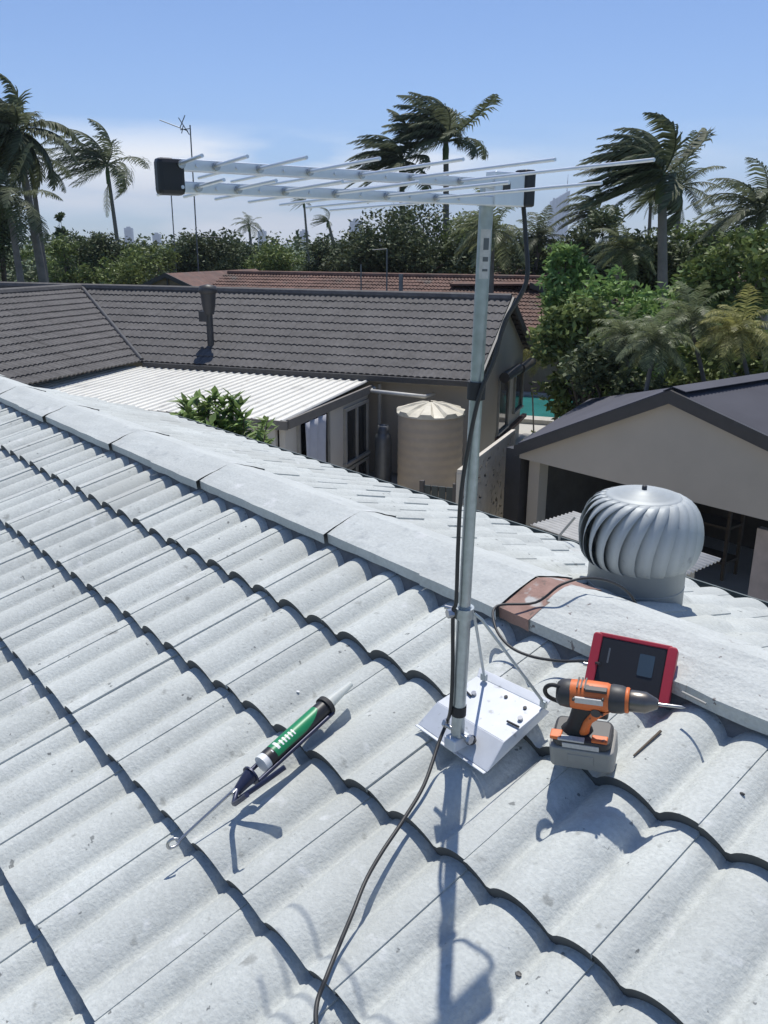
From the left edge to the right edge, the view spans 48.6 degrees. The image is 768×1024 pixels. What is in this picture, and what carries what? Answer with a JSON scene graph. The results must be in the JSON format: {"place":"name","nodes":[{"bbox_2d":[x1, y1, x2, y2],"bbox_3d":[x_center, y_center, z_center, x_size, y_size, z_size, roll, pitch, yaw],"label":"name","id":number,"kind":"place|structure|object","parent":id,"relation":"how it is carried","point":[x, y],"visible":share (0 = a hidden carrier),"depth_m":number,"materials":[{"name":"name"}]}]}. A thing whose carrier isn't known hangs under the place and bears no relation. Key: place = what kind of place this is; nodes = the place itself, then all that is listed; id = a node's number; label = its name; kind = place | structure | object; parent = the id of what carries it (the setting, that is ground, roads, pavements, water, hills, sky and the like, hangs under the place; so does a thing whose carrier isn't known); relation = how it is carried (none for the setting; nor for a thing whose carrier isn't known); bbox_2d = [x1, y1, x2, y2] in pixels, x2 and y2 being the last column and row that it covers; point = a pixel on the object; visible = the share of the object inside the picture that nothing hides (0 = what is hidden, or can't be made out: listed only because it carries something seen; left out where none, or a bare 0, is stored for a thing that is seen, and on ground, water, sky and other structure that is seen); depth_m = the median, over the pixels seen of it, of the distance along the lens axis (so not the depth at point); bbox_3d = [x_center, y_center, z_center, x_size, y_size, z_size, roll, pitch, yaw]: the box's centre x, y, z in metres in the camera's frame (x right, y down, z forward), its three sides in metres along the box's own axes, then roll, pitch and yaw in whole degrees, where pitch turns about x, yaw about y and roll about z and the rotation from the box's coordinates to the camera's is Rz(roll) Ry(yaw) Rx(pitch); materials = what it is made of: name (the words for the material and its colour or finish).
{"place":"outdoors","nodes":[
{"label":"outdoors","id":0,"kind":"place"},
{"bbox_2d":[124,227,133,243],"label":"skyscraper","id":1,"kind":"structure","parent":0,"point":[128,233],"depth_m":3006.81,"materials":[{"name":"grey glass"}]},
{"bbox_2d":[152,233,161,244],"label":"skyscraper","id":2,"kind":"structure","parent":0,"point":[157,236],"depth_m":3033.64,"materials":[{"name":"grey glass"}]},
{"bbox_2d":[257,229,266,244],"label":"skyscraper","id":3,"kind":"structure","parent":0,"point":[264,234],"depth_m":3285.81,"materials":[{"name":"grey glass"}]},
{"bbox_2d":[300,229,308,241],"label":"skyscraper","id":4,"kind":"structure","parent":0,"point":[302,232],"depth_m":3019.40,"materials":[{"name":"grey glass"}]},
{"bbox_2d":[350,219,361,235],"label":"skyscraper","id":5,"kind":"structure","parent":0,"point":[352,224],"depth_m":3014.93,"materials":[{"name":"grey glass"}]},
{"bbox_2d":[0,243,757,375],"bbox_3d":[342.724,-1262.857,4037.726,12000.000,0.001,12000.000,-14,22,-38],"label":"ground","id":6,"kind":"structure","parent":0,"point":[164,253],"depth_m":640.40,"materials":[{"name":"green plant"}]},
{"bbox_2d":[0,209,31,281],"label":"broadleaf tree","id":7,"kind":"object","parent":6,"relation":"on","point":[5,238],"visible":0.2,"depth_m":35.91,"materials":[{"name":"green plant"}]},
{"bbox_2d":[0,143,61,281],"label":"palm tree","id":8,"kind":"object","parent":6,"relation":"on","point":[8,201],"visible":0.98,"depth_m":30.93,"materials":[{"name":"green plant"}]},
{"bbox_2d":[0,73,81,282],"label":"palm tree","id":9,"kind":"object","parent":6,"relation":"on","point":[15,140],"visible":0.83,"depth_m":32.37,"materials":[{"name":"green plant"}]},
{"bbox_2d":[12,124,73,282],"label":"palm tree","id":10,"kind":"object","parent":6,"relation":"on","point":[35,200],"visible":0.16,"depth_m":36.08,"materials":[{"name":"green plant"}]},
{"bbox_2d":[20,232,109,283],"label":"broadleaf tree","id":11,"kind":"object","parent":6,"relation":"on","point":[85,276],"visible":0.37,"depth_m":44.98,"materials":[{"name":"green plant"}]},
{"bbox_2d":[54,211,76,274],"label":"broadleaf tree","id":12,"kind":"object","parent":6,"relation":"on","point":[59,216],"visible":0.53,"depth_m":53.55,"materials":[{"name":"green plant"}]},
{"bbox_2d":[42,119,150,254],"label":"palm tree","id":13,"kind":"object","parent":6,"relation":"on","point":[100,158],"visible":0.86,"depth_m":51.05,"materials":[{"name":"green plant"}]},
{"bbox_2d":[58,228,143,283],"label":"broadleaf tree","id":14,"kind":"object","parent":6,"relation":"on","point":[95,249],"visible":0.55,"depth_m":46.97,"materials":[{"name":"green plant"}]},
{"bbox_2d":[96,239,187,284],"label":"broadleaf tree","id":15,"kind":"object","parent":6,"relation":"on","point":[131,270],"visible":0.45,"depth_m":41.96,"materials":[{"name":"green plant"}]},
{"bbox_2d":[171,196,176,272],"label":"aerial mast","id":16,"kind":"object","parent":6,"relation":"on","point":[173,226],"visible":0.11,"depth_m":44.26,"materials":[{"name":"metal"}]},
{"bbox_2d":[160,115,219,271],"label":"aerial mast","id":17,"kind":"object","parent":6,"relation":"on","point":[182,129],"visible":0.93,"depth_m":43.82,"materials":[{"name":"metal"}]},
{"bbox_2d":[132,269,258,341],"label":"gabled house","id":18,"kind":"structure","parent":6,"relation":"on","point":[192,278],"depth_m":38.32,"materials":[{"name":"red brick"}]},
{"bbox_2d":[143,227,249,274],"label":"broadleaf tree","id":19,"kind":"object","parent":6,"relation":"on","point":[205,250],"visible":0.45,"depth_m":46.55,"materials":[{"name":"green plant"}]},
{"bbox_2d":[199,240,261,270],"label":"broadleaf tree","id":20,"kind":"object","parent":6,"relation":"on","point":[247,249],"visible":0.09,"depth_m":51.27,"materials":[{"name":"green plant"}]},
{"bbox_2d":[230,212,263,261],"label":"palm tree","id":21,"kind":"object","parent":6,"relation":"on","point":[248,225],"visible":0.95,"depth_m":56.27,"materials":[{"name":"green plant"}]},
{"bbox_2d":[0,281,536,475],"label":"neighbour house","id":22,"kind":"structure","parent":6,"relation":"on","point":[364,390],"depth_m":20.37,"materials":[{"name":"grey tile"}]},
{"bbox_2d":[198,284,217,346],"bbox_3d":[-4.314,-4.791,21.001,0.480,1.620,0.468,6,18,19],"label":"vent pipe","id":23,"kind":"object","parent":22,"relation":"on","point":[207,292],"visible":0.91,"depth_m":20.83,"materials":[{"name":"grey metal"}]},
{"bbox_2d":[305,414,325,461],"bbox_3d":[-1.314,-1.155,16.539,0.072,1.350,1.012,6,18,19],"label":"towel","id":24,"kind":"object","parent":22,"relation":"hanging from","point":[315,430],"visible":0.62,"depth_m":16.43,"materials":[{"name":"white fabric"}]},
{"bbox_2d":[343,399,369,467],"bbox_3d":[-0.612,-1.766,18.811,0.120,1.270,1.440,6,18,19],"label":"window","id":25,"kind":"structure","parent":22,"relation":"in","point":[355,416],"depth_m":18.75,"materials":[{"name":"grey glass"}]},
{"bbox_2d":[346,456,369,475],"bbox_3d":[-0.617,-0.850,19.099,0.120,0.550,1.440,6,18,19],"label":"window","id":26,"kind":"structure","parent":22,"relation":"in","point":[361,466],"depth_m":19.35,"materials":[{"name":"black glass"}]},
{"bbox_2d":[495,379,510,435],"bbox_3d":[3.053,-2.763,21.792,0.120,1.400,1.300,6,18,19],"label":"window","id":27,"kind":"structure","parent":22,"relation":"in","point":[503,398],"depth_m":21.81,"materials":[{"name":"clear glass"}]},
{"bbox_2d":[512,373,523,413],"bbox_3d":[3.715,-3.382,23.520,0.120,1.150,1.200,6,18,19],"label":"window","id":28,"kind":"structure","parent":22,"relation":"in","point":[519,379],"depth_m":23.56,"materials":[{"name":"clear glass"}]},
{"bbox_2d":[240,237,305,270],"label":"broadleaf tree","id":29,"kind":"object","parent":6,"relation":"on","point":[273,259],"visible":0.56,"depth_m":48.95,"materials":[{"name":"green plant"}]},
{"bbox_2d":[288,198,311,261],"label":"palm tree","id":30,"kind":"object","parent":6,"relation":"on","point":[305,221],"visible":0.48,"depth_m":58.42,"materials":[{"name":"green plant"}]},
{"bbox_2d":[294,233,350,271],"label":"broadleaf tree","id":31,"kind":"object","parent":6,"relation":"on","point":[321,252],"visible":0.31,"depth_m":47.64,"materials":[{"name":"green plant"}]},
{"bbox_2d":[310,207,335,246],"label":"palm tree","id":32,"kind":"object","parent":6,"relation":"on","point":[322,219],"visible":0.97,"depth_m":56.55,"materials":[{"name":"green plant"}]},
{"bbox_2d":[360,264,361,289],"bbox_3d":[-0.843,-6.772,31.404,0.378,4.591,0.050,0,17,-2],"label":"aerial mast","id":33,"kind":"object","parent":6,"relation":"on","point":[360,276],"visible":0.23,"depth_m":30.84,"materials":[{"name":"grey metal"}]},
{"bbox_2d":[318,218,406,272],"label":"broadleaf tree","id":34,"kind":"object","parent":6,"relation":"on","point":[343,265],"visible":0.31,"depth_m":38.98,"materials":[{"name":"green plant"}]},
{"bbox_2d":[372,249,387,290],"bbox_3d":[-0.164,-7.625,33.240,0.591,5.122,0.060,0,17,-1],"label":"aerial mast","id":35,"kind":"object","parent":6,"relation":"on","point":[386,267],"visible":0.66,"depth_m":32.66,"materials":[{"name":"grey metal"}]},
{"bbox_2d":[0,374,767,1023],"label":"house","id":36,"kind":"structure","parent":6,"relation":"on","point":[190,610],"depth_m":1.95,"materials":[{"name":"tile"}]},
{"bbox_2d":[166,681,352,849],"bbox_3d":[-0.232,0.587,1.947,0.134,0.185,0.556,15,23,39],"label":"caulking gun","id":37,"kind":"object","parent":36,"relation":"on","point":[286,744],"visible":1,"depth_m":1.96,"materials":[{"name":"green plastic"}]},
{"bbox_2d":[154,154,654,773],"bbox_3d":[0.024,0.003,1.588,0.715,1.211,0.675,0,17,-1],"label":"tv antenna","id":38,"kind":"object","parent":36,"relation":"attached to","point":[494,718],"visible":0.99,"depth_m":1.52,"materials":[{"name":"metal"}]},
{"bbox_2d":[313,207,529,1023],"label":"coaxial cable","id":39,"kind":"object","parent":38,"relation":"attached to","point":[454,607],"visible":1,"depth_m":1.63,"materials":[{"name":"black rubber"}]},
{"bbox_2d":[515,971,521,976],"bbox_3d":[0.234,0.808,1.488,0.010,0.006,0.017,-14,22,-38],"label":"debris","id":40,"kind":"object","parent":36,"relation":"on","point":[518,973],"visible":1,"depth_m":1.49,"materials":[{"name":"grey plastic"}]},
{"bbox_2d":[491,577,636,664],"bbox_3d":[0.462,0.256,2.209,0.330,0.141,0.453,10,20,27],"label":"test cable","id":41,"kind":"object","parent":36,"relation":"on","point":[542,599],"visible":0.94,"depth_m":2.23,"materials":[{"name":"rubber"}]},
{"bbox_2d":[543,677,685,772],"bbox_3d":[0.462,0.436,1.730,0.274,0.212,0.117,7,19,21],"label":"cordless drill","id":42,"kind":"object","parent":36,"relation":"on","point":[582,737],"visible":1,"depth_m":1.72,"materials":[{"name":"orange plastic"}]},
{"bbox_2d":[583,632,678,706],"bbox_3d":[0.563,0.360,1.959,0.203,0.134,0.112,9,19,25],"label":"signal meter","id":43,"kind":"object","parent":36,"relation":"on","point":[641,665],"visible":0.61,"depth_m":1.94,"materials":[{"name":"red plastic"}]},
{"bbox_2d":[578,485,703,605],"bbox_3d":[0.821,0.156,2.756,0.388,0.503,0.388,-14,22,-38],"label":"turbine ventilator","id":44,"kind":"object","parent":36,"relation":"on","point":[642,542],"visible":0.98,"depth_m":2.61,"materials":[{"name":"grey metal"}]},
{"bbox_2d":[633,730,661,756],"bbox_3d":[0.560,0.491,1.806,0.094,0.028,0.008,-14,22,-38],"label":"twig","id":45,"kind":"object","parent":36,"relation":"on","point":[648,742],"visible":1,"depth_m":1.80,"materials":[{"name":"brown plant"}]},
{"bbox_2d":[681,691,706,704],"bbox_3d":[0.659,0.396,1.809,0.010,0.007,0.059,-14,22,-38],"label":"metal rod","id":46,"kind":"object","parent":36,"relation":"on","point":[693,697],"visible":1,"depth_m":1.81,"materials":[{"name":"silver metal"}]},
{"bbox_2d":[0,226,767,293],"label":"woodland","id":47,"kind":"object","parent":6,"relation":"on","point":[31,273],"visible":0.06,"depth_m":82.13,"materials":[{"name":"green plant"}]},
{"bbox_2d":[344,109,431,229],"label":"palm tree","id":48,"kind":"object","parent":6,"relation":"on","point":[394,157],"visible":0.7,"depth_m":42.13,"materials":[{"name":"green plant"}]},
{"bbox_2d":[338,187,502,273],"bbox_3d":[1.352,-11.253,40.310,7.066,7.826,8.236,-14,22,-38],"label":"broadleaf tree","id":49,"kind":"object","parent":6,"relation":"on","point":[411,250],"visible":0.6,"depth_m":38.45,"materials":[{"name":"green plant"}]},
{"bbox_2d":[381,92,502,238],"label":"palm tree","id":50,"kind":"object","parent":6,"relation":"on","point":[437,123],"visible":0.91,"depth_m":42.25,"materials":[{"name":"green plant"}]},
{"bbox_2d":[210,270,685,392],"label":"red roof house","id":51,"kind":"structure","parent":6,"relation":"on","point":[529,309],"depth_m":35.86,"materials":[{"name":"brick"}]},
{"bbox_2d":[399,274,402,290],"bbox_3d":[0.432,-4.041,22.835,0.102,4.535,0.102,-5,18,-17],"label":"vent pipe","id":52,"kind":"object","parent":51,"relation":"on","point":[400,282],"visible":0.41,"depth_m":22.18,"materials":[{"name":"grey metal"}]},
{"bbox_2d":[429,208,505,273],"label":"broadleaf tree","id":53,"kind":"object","parent":6,"relation":"on","point":[451,231],"visible":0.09,"depth_m":38.92,"materials":[{"name":"green plant"}]},
{"bbox_2d":[442,188,524,292],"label":"palm tree","id":54,"kind":"object","parent":6,"relation":"on","point":[500,234],"visible":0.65,"depth_m":31.98,"materials":[{"name":"green plant"}]},
{"bbox_2d":[468,221,557,274],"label":"broadleaf tree","id":55,"kind":"object","parent":6,"relation":"on","point":[515,266],"visible":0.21,"depth_m":37.17,"materials":[{"name":"green plant"}]},
{"bbox_2d":[520,392,553,424],"bbox_3d":[4.273,-3.613,28.862,10.500,0.160,5.100,6,18,19],"label":"pool coping","id":56,"kind":"object","parent":6,"relation":"on","point":[539,420],"visible":0.11,"depth_m":26.27,"materials":[{"name":"white stone"}]},
{"bbox_2d":[501,205,576,274],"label":"palm tree","id":57,"kind":"object","parent":6,"relation":"on","point":[545,230],"visible":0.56,"depth_m":37.16,"materials":[{"name":"green plant"}]},
{"bbox_2d":[517,240,569,272],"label":"broadleaf tree","id":58,"kind":"object","parent":6,"relation":"on","point":[544,249],"visible":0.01,"depth_m":39.23,"materials":[{"name":"green plant"}]},
{"bbox_2d":[546,189,617,241],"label":"palm tree","id":59,"kind":"object","parent":6,"relation":"on","point":[582,214],"visible":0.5,"depth_m":34.78,"materials":[{"name":"green plant"}]},
{"bbox_2d":[560,203,626,285],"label":"broadleaf tree","id":60,"kind":"object","parent":6,"relation":"on","point":[594,222],"visible":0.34,"depth_m":32.59,"materials":[{"name":"green plant"}]},
{"bbox_2d":[450,267,745,318],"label":"brick cottage","id":61,"kind":"structure","parent":6,"relation":"on","point":[517,283],"depth_m":34.20,"materials":[{"name":"brown"}]},
{"bbox_2d":[588,223,657,310],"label":"palm tree","id":62,"kind":"object","parent":6,"relation":"on","point":[623,259],"visible":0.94,"depth_m":24.60,"materials":[{"name":"green plant"}]},
{"bbox_2d":[626,187,657,234],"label":"palm tree","id":63,"kind":"object","parent":6,"relation":"on","point":[651,212],"visible":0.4,"depth_m":36.16,"materials":[{"name":"green plant"}]},
{"bbox_2d":[604,226,707,324],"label":"broadleaf tree","id":64,"kind":"object","parent":6,"relation":"on","point":[647,276],"visible":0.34,"depth_m":25.66,"materials":[{"name":"green plant"}]},
{"bbox_2d":[623,213,738,314],"bbox_3d":[10.226,-7.110,29.750,4.670,6.350,4.383,-14,22,-38],"label":"broadleaf tree","id":65,"kind":"object","parent":6,"relation":"on","point":[691,236],"visible":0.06,"depth_m":28.57,"materials":[{"name":"green plant"}]},
{"bbox_2d":[636,130,726,246],"bbox_3d":[11.077,-9.661,32.947,3.295,9.307,3.367,-14,22,-38],"label":"palm tree","id":66,"kind":"object","parent":6,"relation":"on","point":[685,175],"visible":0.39,"depth_m":31.58,"materials":[{"name":"green plant"}]},
{"bbox_2d":[678,209,754,308],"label":"palm tree","id":67,"kind":"object","parent":6,"relation":"on","point":[717,219],"visible":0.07,"depth_m":28.96,"materials":[{"name":"green plant"}]},
{"bbox_2d":[684,157,767,358],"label":"palm tree","id":68,"kind":"object","parent":6,"relation":"on","point":[756,199],"visible":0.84,"depth_m":24.03,"materials":[{"name":"green plant"}]},
{"bbox_2d":[0,0,767,246],"label":"sky","id":69,"kind":"structure","parent":0,"point":[268,81],"materials":[{"name":"blue"}]},
{"bbox_2d":[520,396,572,417],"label":"pool water","id":70,"kind":"structure","parent":0,"point":[540,408],"depth_m":28.39,"materials":[{"name":"teal liquid"}]},
{"bbox_2d":[546,180,569,246],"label":"skyscraper","id":71,"kind":"structure","parent":0,"point":[554,202],"depth_m":3310.41,"materials":[{"name":"grey glass"}]},
{"bbox_2d":[369,423,753,594],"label":"path","id":72,"kind":"structure","parent":0,"point":[738,582],"depth_m":14.64,"materials":[{"name":"concrete"}]},
{"bbox_2d":[168,386,277,443],"bbox_3d":[-1.741,0.445,9.787,1.216,3.796,1.045,-1,17,-3],"label":"bush","id":73,"kind":"object","parent":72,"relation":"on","point":[239,425],"visible":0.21,"depth_m":9.29,"materials":[{"name":"green plant"}]},
{"bbox_2d":[375,424,391,482],"bbox_3d":[-0.020,-1.219,18.981,0.380,1.460,0.380,6,18,19],"label":"gas cylinder","id":74,"kind":"object","parent":72,"relation":"on","point":[383,454],"visible":0.77,"depth_m":18.81,"materials":[{"name":"grey metal"}]},
{"bbox_2d":[397,400,464,499],"bbox_3d":[0.983,-1.309,18.184,1.440,2.120,1.440,6,18,19],"label":"water tank","id":75,"kind":"object","parent":72,"relation":"on","point":[430,439],"visible":0.87,"depth_m":17.60,"materials":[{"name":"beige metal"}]},
{"bbox_2d":[419,480,455,502],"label":"side gate","id":76,"kind":"structure","parent":72,"relation":"on","point":[432,490],"depth_m":13.34,"materials":[{"name":"grey metal"}]},
{"bbox_2d":[455,429,515,517],"bbox_3d":[1.786,-0.173,14.854,0.110,1.960,3.340,7,19,22],"label":"fence","id":77,"kind":"object","parent":72,"relation":"on","point":[491,479],"visible":0.34,"depth_m":14.99,"materials":[{"name":"beige concrete"}]},
{"bbox_2d":[523,335,546,432],"bbox_3d":[4.185,-3.759,24.714,1.364,2.912,1.202,-14,22,-38],"label":"weeping shrub","id":78,"kind":"object","parent":72,"relation":"on","point":[525,354],"visible":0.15,"depth_m":24.24,"materials":[{"name":"green plant"}]},
{"bbox_2d":[534,241,598,420],"bbox_3d":[4.785,-4.578,23.147,1.724,5.421,1.551,-14,22,-38],"label":"broadleaf tree","id":79,"kind":"object","parent":72,"relation":"on","point":[574,271],"visible":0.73,"depth_m":22.44,"materials":[{"name":"green plant"}]},
{"bbox_2d":[525,286,655,419],"bbox_3d":[4.575,-2.889,19.450,2.709,4.422,3.377,-14,22,-38],"label":"broadleaf tree","id":80,"kind":"object","parent":72,"relation":"on","point":[558,331],"visible":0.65,"depth_m":19.13,"materials":[{"name":"green plant"}]},
{"bbox_2d":[552,331,671,401],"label":"broadleaf tree","id":81,"kind":"object","parent":72,"relation":"on","point":[595,370],"visible":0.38,"depth_m":15.81,"materials":[{"name":"green plant"}]},
{"bbox_2d":[587,303,651,392],"bbox_3d":[4.591,-1.878,16.514,1.333,4.269,1.451,-14,22,-38],"label":"palm shrub","id":82,"kind":"object","parent":72,"relation":"on","point":[611,340],"visible":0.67,"depth_m":15.96,"materials":[{"name":"green plant"}]},
{"bbox_2d":[565,265,674,394],"bbox_3d":[5.494,-3.579,20.956,2.866,4.834,1.777,6,18,19],"label":"broadleaf tree","id":83,"kind":"object","parent":72,"relation":"on","point":[610,291],"visible":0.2,"depth_m":20.29,"materials":[{"name":"green plant"}]},
{"bbox_2d":[530,511,720,577],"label":"garden shed","id":84,"kind":"structure","parent":72,"relation":"on","point":[556,525],"depth_m":10.25,"materials":[{"name":"white paint"}]},
{"bbox_2d":[575,280,692,401],"bbox_3d":[5.815,-3.169,20.147,3.765,4.555,3.357,-14,22,-38],"label":"broadleaf tree","id":85,"kind":"object","parent":72,"relation":"on","point":[650,307],"visible":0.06,"depth_m":19.46,"materials":[{"name":"green plant"}]},
{"bbox_2d":[503,372,767,601],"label":"garage","id":86,"kind":"structure","parent":72,"relation":"on","point":[702,446],"depth_m":11.88,"materials":[{"name":"beige rendered plaster wall"},{"name":"dark metal"}]},
{"bbox_2d":[567,112,714,308],"bbox_3d":[6.889,-6.492,24.111,3.435,8.544,3.548,12,21,34],"label":"palm tree","id":87,"kind":"object","parent":72,"relation":"on","point":[655,176],"visible":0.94,"depth_m":22.78,"materials":[{"name":"green plant"}]},
{"bbox_2d":[614,305,700,390],"bbox_3d":[4.601,-1.447,15.016,1.284,4.329,1.247,-9,20,-28],"label":"palm shrub","id":88,"kind":"object","parent":72,"relation":"on","point":[649,338],"visible":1,"depth_m":14.38,"materials":[{"name":"green plant"}]},
{"bbox_2d":[649,281,729,381],"bbox_3d":[5.648,-1.867,15.758,1.734,4.715,1.451,-4,18,-14],"label":"palm shrub","id":89,"kind":"object","parent":72,"relation":"on","point":[692,313],"visible":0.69,"depth_m":15.06,"materials":[{"name":"green plant"}]},
{"bbox_2d":[666,265,733,355],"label":"broadleaf tree","id":90,"kind":"object","parent":72,"relation":"on","point":[674,280],"visible":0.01,"depth_m":20.98,"materials":[{"name":"green plant"}]},
{"bbox_2d":[646,315,767,386],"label":"broadleaf tree","id":91,"kind":"object","parent":72,"relation":"on","point":[692,375],"visible":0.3,"depth_m":16.21,"materials":[{"name":"green plant"}]},
{"bbox_2d":[668,224,767,375],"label":"broadleaf tree","id":92,"kind":"object","parent":72,"relation":"on","point":[715,271],"visible":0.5,"depth_m":18.57,"materials":[{"name":"green plant"}]},
{"bbox_2d":[700,511,744,580],"bbox_3d":[5.208,0.135,14.531,0.500,1.600,1.710,-14,22,-38],"label":"storage shelf","id":93,"kind":"object","parent":72,"relation":"on","point":[728,524],"visible":0.29,"depth_m":14.06,"materials":[{"name":"grey metal"}]},
{"bbox_2d":[692,284,767,374],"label":"palm shrub","id":94,"kind":"object","parent":72,"relation":"on","point":[737,323],"visible":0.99,"depth_m":14.35,"materials":[{"name":"green plant"}]},
{"bbox_2d":[558,516,575,540],"bbox_3d":[0.871,0.105,4.052,0.078,0.183,0.011,8,19,22],"label":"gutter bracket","id":95,"kind":"object","parent":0,"point":[566,527],"visible":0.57,"depth_m":4.04,"materials":[{"name":"grey metal"}]}
]}

